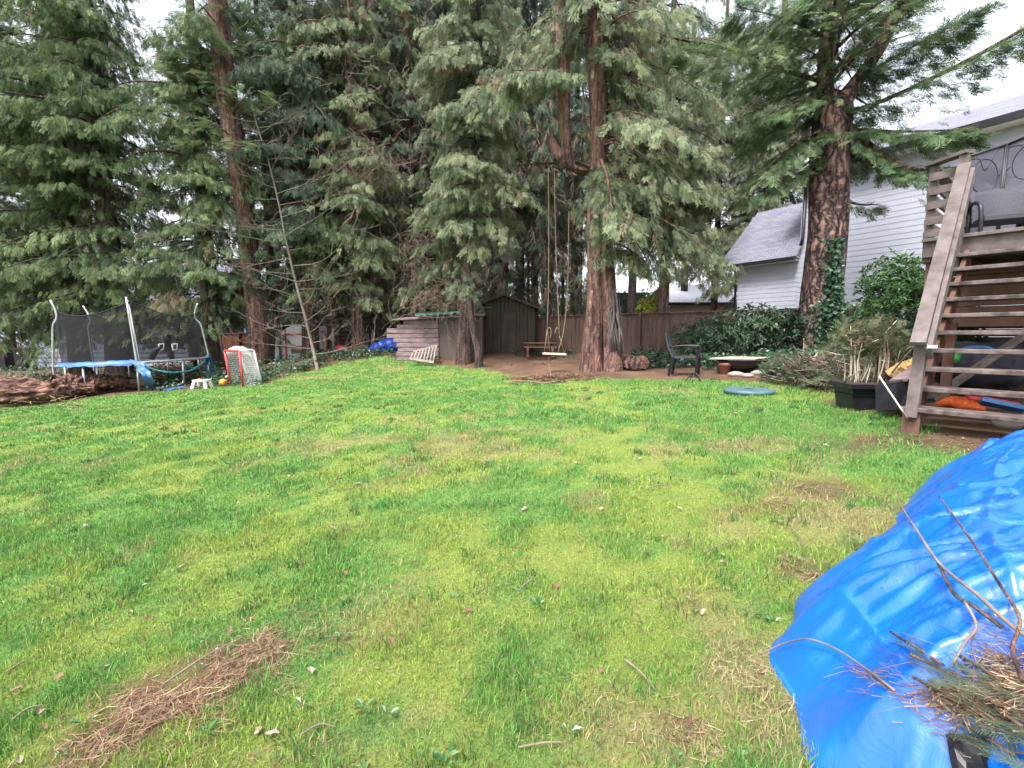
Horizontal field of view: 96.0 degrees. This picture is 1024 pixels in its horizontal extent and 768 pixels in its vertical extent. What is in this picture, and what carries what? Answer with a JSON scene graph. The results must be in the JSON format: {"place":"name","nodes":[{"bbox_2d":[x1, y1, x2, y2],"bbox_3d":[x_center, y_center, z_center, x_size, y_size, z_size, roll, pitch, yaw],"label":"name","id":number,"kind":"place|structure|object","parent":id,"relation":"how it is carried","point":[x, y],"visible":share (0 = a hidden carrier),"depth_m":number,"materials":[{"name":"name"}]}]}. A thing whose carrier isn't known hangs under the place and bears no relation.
{"place":"outdoors","nodes":[
{"label":"outdoors","id":0,"kind":"place"},
{"bbox_2d":[0,337,1023,767],"bbox_3d":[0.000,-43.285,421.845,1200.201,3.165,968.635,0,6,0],"label":"ground","id":1,"kind":"structure","parent":0,"point":[956,429],"depth_m":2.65,"materials":[{"name":"green plant"}]},
{"bbox_2d":[0,2,55,368],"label":"conifer tree","id":2,"kind":"object","parent":1,"relation":"on","point":[3,30],"visible":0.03,"depth_m":23.33,"materials":[{"name":"green plant"}]},
{"bbox_2d":[0,375,96,405],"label":"rotten log","id":3,"kind":"object","parent":1,"relation":"on","point":[21,389],"visible":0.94,"depth_m":10.88,"materials":[{"name":"red wood"}]},
{"bbox_2d":[0,3,97,358],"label":"cedar tree","id":4,"kind":"object","parent":1,"relation":"on","point":[5,346],"visible":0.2,"depth_m":16.22,"materials":[{"name":"green plant"}]},
{"bbox_2d":[0,0,175,374],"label":"cedar tree","id":5,"kind":"object","parent":1,"relation":"on","point":[49,148],"visible":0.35,"depth_m":15.81,"materials":[{"name":"green plant"}]},
{"bbox_2d":[49,373,155,392],"bbox_3d":[-11.244,-0.029,12.688,0.894,0.615,2.182,5,8,40],"label":"rotten log","id":6,"kind":"object","parent":1,"relation":"on","point":[103,382],"visible":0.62,"depth_m":12.62,"materials":[{"name":"red wood"}]},
{"bbox_2d":[0,0,227,376],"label":"cedar tree","id":7,"kind":"object","parent":1,"relation":"on","point":[85,62],"visible":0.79,"depth_m":15.51,"materials":[{"name":"green plant"}]},
{"bbox_2d":[49,297,213,395],"bbox_3d":[-11.276,-1.159,13.939,4.181,2.676,3.778,0,6,0],"label":"trampoline","id":8,"kind":"object","parent":1,"relation":"on","point":[129,334],"visible":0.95,"depth_m":12.54,"materials":[{"name":"fabric"}]},
{"bbox_2d":[0,262,266,367],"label":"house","id":9,"kind":"structure","parent":1,"relation":"on","point":[56,350],"depth_m":25.00,"materials":[{"name":"grey"}]},
{"bbox_2d":[83,0,299,369],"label":"cedar tree","id":10,"kind":"object","parent":1,"relation":"on","point":[201,177],"visible":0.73,"depth_m":15.81,"materials":[{"name":"green plant"}]},
{"bbox_2d":[36,599,368,767],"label":"needle litter","id":11,"kind":"object","parent":1,"relation":"on","point":[158,707],"visible":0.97,"depth_m":1.83,"materials":[{"name":"brown plant"}]},
{"bbox_2d":[117,0,316,365],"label":"fir tree","id":12,"kind":"object","parent":1,"relation":"on","point":[222,64],"visible":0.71,"depth_m":16.01,"materials":[{"name":"green plant"}]},
{"bbox_2d":[0,342,441,390],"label":"ivy ground cover","id":13,"kind":"object","parent":1,"relation":"on","point":[160,377],"visible":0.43,"depth_m":15.96,"materials":[{"name":"green plant"}]},
{"bbox_2d":[189,332,280,363],"bbox_3d":[-14.045,-1.812,23.809,5.727,1.753,0.185,1,6,6],"label":"fence","id":14,"kind":"object","parent":1,"relation":"on","point":[228,342],"visible":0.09,"depth_m":23.83,"materials":[{"name":"red wood"}]},
{"bbox_2d":[223,349,262,386],"bbox_3d":[-7.599,-0.466,13.030,1.366,1.054,0.692,5,8,38],"label":"hockey goal","id":15,"kind":"object","parent":1,"relation":"on","point":[240,361],"visible":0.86,"depth_m":12.94,"materials":[{"name":"white fabric"}]},
{"bbox_2d":[195,0,312,358],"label":"conifer tree","id":16,"kind":"object","parent":1,"relation":"on","point":[268,248],"visible":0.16,"depth_m":21.90,"materials":[{"name":"green plant"}]},
{"bbox_2d":[255,40,322,326],"bbox_3d":[-12.817,-11.137,27.000,4.822,19.217,4.892,-1,6,-13],"label":"conifer tree","id":17,"kind":"object","parent":1,"relation":"on","point":[288,317],"visible":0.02,"depth_m":26.47,"materials":[{"name":"green plant"}]},
{"bbox_2d":[174,92,411,370],"bbox_3d":[-7.216,-5.093,15.797,7.748,9.386,5.202,0,6,0],"label":"bare sapling","id":18,"kind":"object","parent":1,"relation":"on","point":[312,348],"visible":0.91,"depth_m":15.59,"materials":[{"name":"brown plant"}]},
{"bbox_2d":[220,0,378,357],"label":"cedar tree","id":19,"kind":"object","parent":1,"relation":"on","point":[293,81],"visible":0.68,"depth_m":16.24,"materials":[{"name":"green plant"}]},
{"bbox_2d":[134,0,527,219],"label":"dead twigs","id":20,"kind":"object","parent":19,"relation":"attached to","point":[419,19],"visible":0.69,"depth_m":15.79,"materials":[{"name":"plant"}]},
{"bbox_2d":[275,325,326,359],"bbox_3d":[-8.773,-1.815,19.977,2.002,1.418,2.285,0,6,0],"label":"greenhouse tent","id":21,"kind":"object","parent":1,"relation":"on","point":[295,340],"visible":0.34,"depth_m":18.93,"materials":[{"name":"white plastic"}]},
{"bbox_2d":[259,0,378,354],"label":"cedar tree","id":22,"kind":"object","parent":1,"relation":"on","point":[337,220],"visible":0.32,"depth_m":17.15,"materials":[{"name":"green plant"}]},
{"bbox_2d":[285,2,370,324],"bbox_3d":[-9.698,-10.787,24.000,4.688,18.682,4.756,5,8,37],"label":"conifer tree","id":23,"kind":"object","parent":1,"relation":"on","point":[319,313],"visible":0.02,"depth_m":23.68,"materials":[{"name":"green plant"}]},
{"bbox_2d":[260,270,430,340],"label":"dead twigs","id":24,"kind":"object","parent":1,"relation":"on","point":[318,305],"visible":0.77,"depth_m":17.14,"materials":[{"name":"plant"}]},
{"bbox_2d":[283,0,410,352],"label":"cedar tree","id":25,"kind":"object","parent":1,"relation":"on","point":[356,256],"visible":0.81,"depth_m":16.83,"materials":[{"name":"green plant"}]},
{"bbox_2d":[307,112,443,220],"bbox_3d":[-4.808,-7.773,16.902,5.473,3.318,3.494,0,6,0],"label":"foliage","id":26,"kind":"object","parent":25,"relation":"attached to","point":[376,176],"visible":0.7,"depth_m":16.57,"materials":[{"name":"green plant"}]},
{"bbox_2d":[351,173,459,317],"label":"dead twigs","id":27,"kind":"object","parent":25,"relation":"hanging from","point":[414,258],"visible":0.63,"depth_m":17.45,"materials":[{"name":"plant"}]},
{"bbox_2d":[322,311,412,346],"bbox_3d":[-6.950,-2.519,22.831,4.761,2.200,0.775,1,6,6],"label":"fence","id":28,"kind":"object","parent":1,"relation":"on","point":[373,317],"visible":0.23,"depth_m":22.53,"materials":[{"name":"brown wood"}]},
{"bbox_2d":[308,0,432,341],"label":"fir tree","id":29,"kind":"object","parent":1,"relation":"on","point":[382,326],"visible":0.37,"depth_m":18.50,"materials":[{"name":"green plant"}]},
{"bbox_2d":[364,338,399,352],"bbox_3d":[-4.984,-1.450,17.688,1.509,0.697,0.650,1,6,13],"label":"tarp","id":30,"kind":"object","parent":1,"relation":"on","point":[387,343],"visible":0.5,"depth_m":17.41,"materials":[{"name":"blue plastic"}]},
{"bbox_2d":[360,0,451,319],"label":"conifer tree","id":31,"kind":"object","parent":1,"relation":"on","point":[389,284],"visible":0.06,"depth_m":22.58,"materials":[{"name":"green plant"}]},
{"bbox_2d":[356,0,465,342],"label":"fir tree","id":32,"kind":"object","parent":1,"relation":"on","point":[417,197],"visible":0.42,"depth_m":18.72,"materials":[{"name":"green plant"}]},
{"bbox_2d":[387,313,486,359],"bbox_3d":[-2.671,-1.749,16.784,3.473,1.798,2.050,0,6,0],"label":"lean to","id":33,"kind":"object","parent":1,"relation":"on","point":[408,327],"visible":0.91,"depth_m":16.17,"materials":[{"name":"grey wood"}]},
{"bbox_2d":[393,0,483,345],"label":"conifer tree","id":34,"kind":"object","parent":1,"relation":"on","point":[447,9],"visible":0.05,"depth_m":24.03,"materials":[{"name":"green plant"}]},
{"bbox_2d":[387,263,492,341],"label":"dead twigs","id":35,"kind":"object","parent":1,"relation":"on","point":[435,292],"visible":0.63,"depth_m":15.84,"materials":[{"name":"plant"}]},
{"bbox_2d":[13,393,903,767],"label":"weeds","id":36,"kind":"object","parent":1,"relation":"on","point":[443,757],"visible":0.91,"depth_m":1.77,"materials":[{"name":"green plant"}]},
{"bbox_2d":[392,0,545,367],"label":"cedar tree","id":37,"kind":"object","parent":1,"relation":"on","point":[474,181],"visible":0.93,"depth_m":13.97,"materials":[{"name":"green plant"}]},
{"bbox_2d":[424,0,514,316],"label":"conifer tree","id":38,"kind":"object","parent":1,"relation":"on","point":[442,287],"visible":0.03,"depth_m":21.87,"materials":[{"name":"green plant"}]},
{"bbox_2d":[68,478,878,767],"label":"dry thatch","id":39,"kind":"object","parent":1,"relation":"on","point":[753,678],"visible":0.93,"depth_m":1.79,"materials":[{"name":"beige plant"}]},
{"bbox_2d":[267,275,699,344],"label":"undergrowth","id":40,"kind":"object","parent":1,"relation":"on","point":[625,304],"depth_m":33.40,"materials":[{"name":"green plant"}]},
{"bbox_2d":[456,38,529,318],"bbox_3d":[-0.960,-7.603,18.827,3.171,12.573,3.129,-5,8,-38],"label":"conifer tree","id":41,"kind":"object","parent":1,"relation":"on","point":[490,264],"visible":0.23,"depth_m":18.85,"materials":[{"name":"green plant"}]},
{"bbox_2d":[476,62,538,314],"bbox_3d":[-0.170,-7.424,19.759,3.026,12.000,2.986,0,6,0],"label":"conifer tree","id":42,"kind":"object","parent":1,"relation":"on","point":[514,279],"visible":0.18,"depth_m":19.74,"materials":[{"name":"green plant"}]},
{"bbox_2d":[481,293,538,353],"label":"shed","id":43,"kind":"structure","parent":1,"relation":"on","point":[511,323],"depth_m":17.04,"materials":[{"name":"brown wood"}]},
{"bbox_2d":[502,312,515,352],"bbox_3d":[-0.107,-1.895,17.033,0.545,1.500,0.085,0,6,0],"label":"door","id":44,"kind":"structure","parent":43,"relation":"in","point":[508,318],"depth_m":17.05,"materials":[{"name":"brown wood"}]},
{"bbox_2d":[485,0,571,310],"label":"conifer tree","id":45,"kind":"object","parent":1,"relation":"on","point":[527,6],"visible":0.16,"depth_m":20.33,"materials":[{"name":"green plant"}]},
{"bbox_2d":[508,114,552,317],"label":"conifer tree","id":46,"kind":"object","parent":1,"relation":"on","point":[529,266],"visible":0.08,"depth_m":22.23,"materials":[{"name":"green plant"}]},
{"bbox_2d":[502,28,578,321],"bbox_3d":[1.249,-7.894,19.224,3.249,13.056,3.292,1,6,7],"label":"conifer tree","id":47,"kind":"object","parent":1,"relation":"on","point":[544,112],"visible":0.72,"depth_m":19.08,"materials":[{"name":"green plant"}]},
{"bbox_2d":[524,0,589,326],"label":"conifer tree","id":48,"kind":"object","parent":1,"relation":"on","point":[573,101],"visible":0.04,"depth_m":22.35,"materials":[{"name":"green plant"}]},
{"bbox_2d":[524,1,589,342],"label":"conifer tree","id":49,"kind":"object","parent":1,"relation":"on","point":[585,97],"visible":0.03,"depth_m":25.41,"materials":[{"name":"green plant"}]},
{"bbox_2d":[536,132,585,332],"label":"conifer tree","id":50,"kind":"object","parent":1,"relation":"on","point":[552,243],"visible":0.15,"depth_m":20.71,"materials":[{"name":"green plant"}]},
{"bbox_2d":[549,86,590,327],"bbox_3d":[2.933,-7.112,19.929,2.842,11.269,2.804,0,6,-2],"label":"conifer tree","id":51,"kind":"object","parent":1,"relation":"on","point":[581,241],"visible":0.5,"depth_m":19.76,"materials":[{"name":"green plant"}]},
{"bbox_2d":[492,0,748,371],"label":"cedar tree","id":52,"kind":"object","parent":1,"relation":"on","point":[626,186],"visible":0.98,"depth_m":10.90,"materials":[{"name":"green plant"}]},
{"bbox_2d":[542,168,568,375],"bbox_3d":[1.140,-2.839,11.293,0.661,5.185,1.624,0,6,0],"label":"rope swing","id":53,"kind":"object","parent":52,"relation":"hanging from","point":[543,353],"visible":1,"depth_m":11.98,"materials":[{"name":"beige fabric"}]},
{"bbox_2d":[607,289,624,360],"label":"vine","id":54,"kind":"object","parent":52,"relation":"attached to","point":[614,334],"visible":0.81,"depth_m":11.62,"materials":[{"name":"grey plant"}]},
{"bbox_2d":[622,355,648,370],"bbox_3d":[3.167,-0.533,11.930,0.654,0.432,0.484,0,6,0],"label":"split log","id":55,"kind":"object","parent":1,"relation":"on","point":[634,363],"visible":0.94,"depth_m":11.76,"materials":[{"name":"red wood"}]},
{"bbox_2d":[607,0,692,326],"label":"conifer tree","id":56,"kind":"object","parent":1,"relation":"on","point":[632,290],"depth_m":24.47,"materials":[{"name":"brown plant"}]},
{"bbox_2d":[611,0,738,346],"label":"cedar tree","id":57,"kind":"object","parent":1,"relation":"on","point":[663,293],"visible":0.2,"depth_m":17.56,"materials":[{"name":"green plant"}]},
{"bbox_2d":[665,333,700,375],"bbox_3d":[3.850,-0.672,10.429,0.735,0.961,0.585,3,7,28],"label":"garden chair","id":58,"kind":"object","parent":1,"relation":"on","point":[697,356],"visible":0.98,"depth_m":10.33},
{"bbox_2d":[649,284,737,336],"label":"house","id":59,"kind":"structure","parent":1,"relation":"on","point":[680,300],"depth_m":29.65,"materials":[{"name":"beige"}]},
{"bbox_2d":[510,340,894,389],"bbox_3d":[5.928,-1.006,14.467,8.359,0.861,13.078,-3,7,-29],"label":"ivy ground cover","id":60,"kind":"object","parent":1,"relation":"on","point":[706,359],"visible":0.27,"depth_m":11.73,"materials":[{"name":"green plant"}]},
{"bbox_2d":[535,306,884,353],"bbox_3d":[6.276,-1.697,15.502,11.740,1.636,0.460,3,7,23],"label":"fence","id":61,"kind":"object","parent":1,"relation":"on","point":[633,334],"visible":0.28,"depth_m":16.30,"materials":[{"name":"brown wood"}]},
{"bbox_2d":[668,314,752,358],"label":"rhododendron","id":62,"kind":"object","parent":1,"relation":"on","point":[712,339],"visible":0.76,"depth_m":12.81,"materials":[{"name":"green plant"}]},
{"bbox_2d":[669,0,769,315],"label":"cedar tree","id":63,"kind":"object","parent":1,"relation":"on","point":[714,302],"visible":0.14,"depth_m":24.89,"materials":[{"name":"green plant"}]},
{"bbox_2d":[463,361,1007,454],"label":"bark mulch","id":64,"kind":"object","parent":1,"relation":"on","point":[557,376],"visible":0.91,"depth_m":10.85,"materials":[{"name":"brown wood"}]},
{"bbox_2d":[715,359,767,372],"bbox_3d":[5.158,-0.403,10.389,1.080,0.320,1.080,0,6,0],"label":"fire pit","id":65,"kind":"object","parent":1,"relation":"on","point":[741,364],"visible":0.78,"depth_m":10.03,"materials":[{"name":"metal"}]},
{"bbox_2d":[723,387,775,395],"bbox_3d":[4.070,0.106,7.915,0.800,0.085,0.800,0,6,0],"label":"drain lid","id":66,"kind":"object","parent":1,"relation":"on","point":[748,391],"visible":0.98,"depth_m":7.72,"materials":[{"name":"blue plastic"}]},
{"bbox_2d":[695,34,809,303],"bbox_3d":[12.837,-9.930,23.510,5.937,15.000,5.441,0,6,0],"label":"cedar tree","id":67,"kind":"object","parent":1,"relation":"on","point":[767,204],"visible":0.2,"depth_m":23.16,"materials":[{"name":"green plant"}]},
{"bbox_2d":[713,302,803,355],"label":"rhododendron","id":68,"kind":"object","parent":1,"relation":"on","point":[754,332],"visible":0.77,"depth_m":12.56,"materials":[{"name":"green plant"}]},
{"bbox_2d":[707,0,819,317],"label":"cedar tree","id":69,"kind":"object","parent":1,"relation":"on","point":[797,201],"visible":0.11,"depth_m":23.38,"materials":[{"name":"green plant"}]},
{"bbox_2d":[760,307,810,353],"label":"rhododendron","id":70,"kind":"object","parent":1,"relation":"on","point":[793,339],"visible":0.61,"depth_m":12.31,"materials":[{"name":"green plant"}]},
{"bbox_2d":[751,338,905,393],"bbox_3d":[5.560,-0.223,8.303,2.305,1.237,2.444,4,7,32],"label":"brush pile","id":71,"kind":"object","parent":1,"relation":"on","point":[798,366],"visible":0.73,"depth_m":8.18,"materials":[{"name":"green plant"}]},
{"bbox_2d":[655,0,1023,353],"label":"fir tree","id":72,"kind":"object","parent":1,"relation":"on","point":[835,136],"visible":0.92,"depth_m":11.27,"materials":[{"name":"green plant"}]},
{"bbox_2d":[792,237,857,353],"bbox_3d":[8.253,-2.112,11.836,2.561,3.168,0.678,-2,6,-22],"label":"climbing ivy","id":73,"kind":"object","parent":72,"relation":"attached to","point":[837,276],"visible":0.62,"depth_m":11.62,"materials":[{"name":"green plant"}]},
{"bbox_2d":[828,380,884,409],"bbox_3d":[4.593,0.139,5.937,0.720,0.340,0.500,1,6,6],"label":"planter","id":74,"kind":"object","parent":1,"relation":"on","point":[859,395],"visible":0.57,"depth_m":5.79,"materials":[{"name":"black plastic"}]},
{"bbox_2d":[800,307,927,382],"bbox_3d":[4.467,-0.492,5.882,1.212,0.974,1.141,-1,6,-11],"label":"dead shrub","id":75,"kind":"object","parent":74,"relation":"in","point":[866,342],"visible":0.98,"depth_m":5.78,"materials":[{"name":"beige plant"}]},
{"bbox_2d":[825,294,897,361],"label":"rhododendron","id":76,"kind":"object","parent":1,"relation":"on","point":[856,315],"visible":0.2,"depth_m":11.11,"materials":[{"name":"green plant"}]},
{"bbox_2d":[717,94,1023,336],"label":"house","id":77,"kind":"structure","parent":1,"relation":"on","point":[767,248],"depth_m":15.63,"materials":[{"name":"white wood"}]},
{"bbox_2d":[851,247,925,332],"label":"laurel shrub","id":78,"kind":"object","parent":1,"relation":"on","point":[899,291],"visible":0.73,"depth_m":9.29,"materials":[{"name":"green plant"}]},
{"bbox_2d":[861,305,919,361],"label":"laurel shrub","id":79,"kind":"object","parent":1,"relation":"on","point":[908,319],"visible":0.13,"depth_m":8.38,"materials":[{"name":"green plant"}]},
{"bbox_2d":[875,377,908,410],"bbox_3d":[4.529,0.085,5.398,0.439,0.419,1.068,5,8,40],"label":"tub","id":80,"kind":"object","parent":1,"relation":"on","point":[884,399],"visible":0.41,"depth_m":5.25,"materials":[{"name":"black plastic"}]},
{"bbox_2d":[769,429,1023,767],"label":"tarp heap","id":81,"kind":"object","parent":1,"relation":"on","point":[843,604],"visible":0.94,"depth_m":1.56,"materials":[{"name":"blue plastic"}]},
{"bbox_2d":[760,638,895,691],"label":"stalk","id":82,"kind":"object","parent":81,"relation":"on","point":[869,671],"visible":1,"depth_m":1.61,"materials":[{"name":"brown plant"}]},
{"bbox_2d":[826,517,1023,757],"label":"twig debris","id":83,"kind":"object","parent":81,"relation":"on","point":[1015,684],"visible":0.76,"depth_m":1.24,"materials":[{"name":"brown plant"}]},
{"bbox_2d":[866,609,1023,766],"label":"twig pile","id":84,"kind":"object","parent":83,"relation":"on","point":[981,674],"visible":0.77,"depth_m":1.25,"materials":[{"name":"brown wood"}]},
{"bbox_2d":[874,628,990,698],"bbox_3d":[1.213,0.783,1.314,0.221,0.064,0.321,0,6,0],"label":"fir sprig","id":85,"kind":"object","parent":81,"relation":"on","point":[919,648],"visible":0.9,"depth_m":1.25,"materials":[{"name":"green plant"}]},
{"bbox_2d":[896,499,1023,636],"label":"branch","id":86,"kind":"object","parent":81,"relation":"on","point":[987,604],"visible":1,"depth_m":1.37,"materials":[{"name":"brown wood"}]},
{"bbox_2d":[903,656,1021,751],"bbox_3d":[1.204,0.849,1.221,0.205,0.127,0.284,-5,8,-38],"label":"fir sprig","id":87,"kind":"object","parent":81,"relation":"on","point":[934,689],"visible":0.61,"depth_m":1.20,"materials":[{"name":"green plant"}]},
{"bbox_2d":[904,642,1021,725],"bbox_3d":[1.228,0.796,1.260,0.244,0.088,0.276,0,6,0],"label":"fir sprig","id":88,"kind":"object","parent":81,"relation":"on","point":[945,670],"visible":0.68,"depth_m":1.26,"materials":[{"name":"green plant"}]},
{"bbox_2d":[952,600,977,663],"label":"branch","id":89,"kind":"object","parent":88,"relation":"on","point":[969,637],"visible":1,"depth_m":1.26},
{"bbox_2d":[946,733,989,767],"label":"plastic sheet","id":90,"kind":"object","parent":81,"relation":"on","point":[956,747],"visible":0.89,"depth_m":1.18,"materials":[{"name":"black plastic"}]},
{"bbox_2d":[936,562,1003,628],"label":"branch","id":91,"kind":"object","parent":81,"relation":"on","point":[976,608],"visible":1,"depth_m":1.32,"materials":[{"name":"brown wood"}]},
{"bbox_2d":[939,496,1023,682],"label":"branch","id":92,"kind":"object","parent":81,"relation":"on","point":[1014,641],"visible":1,"depth_m":1.25,"materials":[{"name":"red wood"}]},
{"bbox_2d":[941,642,1023,719],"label":"fir sprig","id":93,"kind":"object","parent":81,"relation":"on","point":[992,676],"visible":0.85,"depth_m":1.19,"materials":[{"name":"green plant"}]},
{"bbox_2d":[945,689,1023,743],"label":"fir sprig","id":94,"kind":"object","parent":81,"relation":"on","point":[1015,721],"visible":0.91,"depth_m":1.14,"materials":[{"name":"green plant"}]},
{"bbox_2d":[951,720,1023,767],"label":"fir sprig","id":95,"kind":"object","parent":81,"relation":"on","point":[1011,753],"visible":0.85,"depth_m":1.11,"materials":[{"name":"green plant"}]},
{"bbox_2d":[968,712,1023,745],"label":"fir sprig","id":96,"kind":"object","parent":81,"relation":"on","point":[1008,725],"visible":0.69,"depth_m":1.12,"materials":[{"name":"green plant"}]},
{"bbox_2d":[911,287,990,382],"bbox_3d":[7.454,-0.902,7.852,1.073,1.861,0.990,0,6,0],"label":"laurel shrub","id":97,"kind":"object","parent":1,"relation":"on","point":[961,338],"visible":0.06,"depth_m":7.61,"materials":[{"name":"green plant"}]},
{"bbox_2d":[935,396,986,410],"bbox_3d":[4.975,0.218,5.114,0.241,0.161,0.414,-5,8,-39],"label":"toy heap","id":98,"kind":"object","parent":1,"relation":"on","point":[957,402],"visible":0.9,"depth_m":5.06,"materials":[{"name":"orange plastic"}]},
{"bbox_2d":[900,153,1023,434],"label":"staircase","id":99,"kind":"structure","parent":1,"relation":"on","point":[943,333],"depth_m":4.82,"materials":[{"name":"brown wood"}]},
{"bbox_2d":[921,149,1023,402],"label":"deck","id":100,"kind":"structure","parent":1,"relation":"on","point":[940,180],"depth_m":6.14,"materials":[{"name":"brown wood"}]},
{"bbox_2d":[964,137,1023,232],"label":"privacy screen","id":101,"kind":"object","parent":100,"relation":"on","point":[1000,166],"visible":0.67,"depth_m":7.84,"materials":[{"name":"grey"}]},
{"bbox_2d":[965,188,1023,233],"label":"patio chair","id":102,"kind":"object","parent":100,"relation":"on","point":[996,207],"visible":0.95,"depth_m":6.70,"materials":[{"name":"grey fabric"}]},
{"bbox_2d":[934,339,1023,390],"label":"covered heap","id":103,"kind":"object","parent":1,"relation":"on","point":[998,382],"visible":0.41,"depth_m":6.12,"materials":[{"name":"plastic"}]},
{"bbox_2d":[979,397,1023,412],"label":"blue board","id":104,"kind":"object","parent":1,"relation":"on","point":[1002,405],"visible":0.91,"depth_m":4.98,"materials":[{"name":"plastic"}]},
{"bbox_2d":[0,0,1023,325],"label":"sky","id":105,"kind":"structure","parent":0,"point":[1006,21],"materials":[{"name":"white"}]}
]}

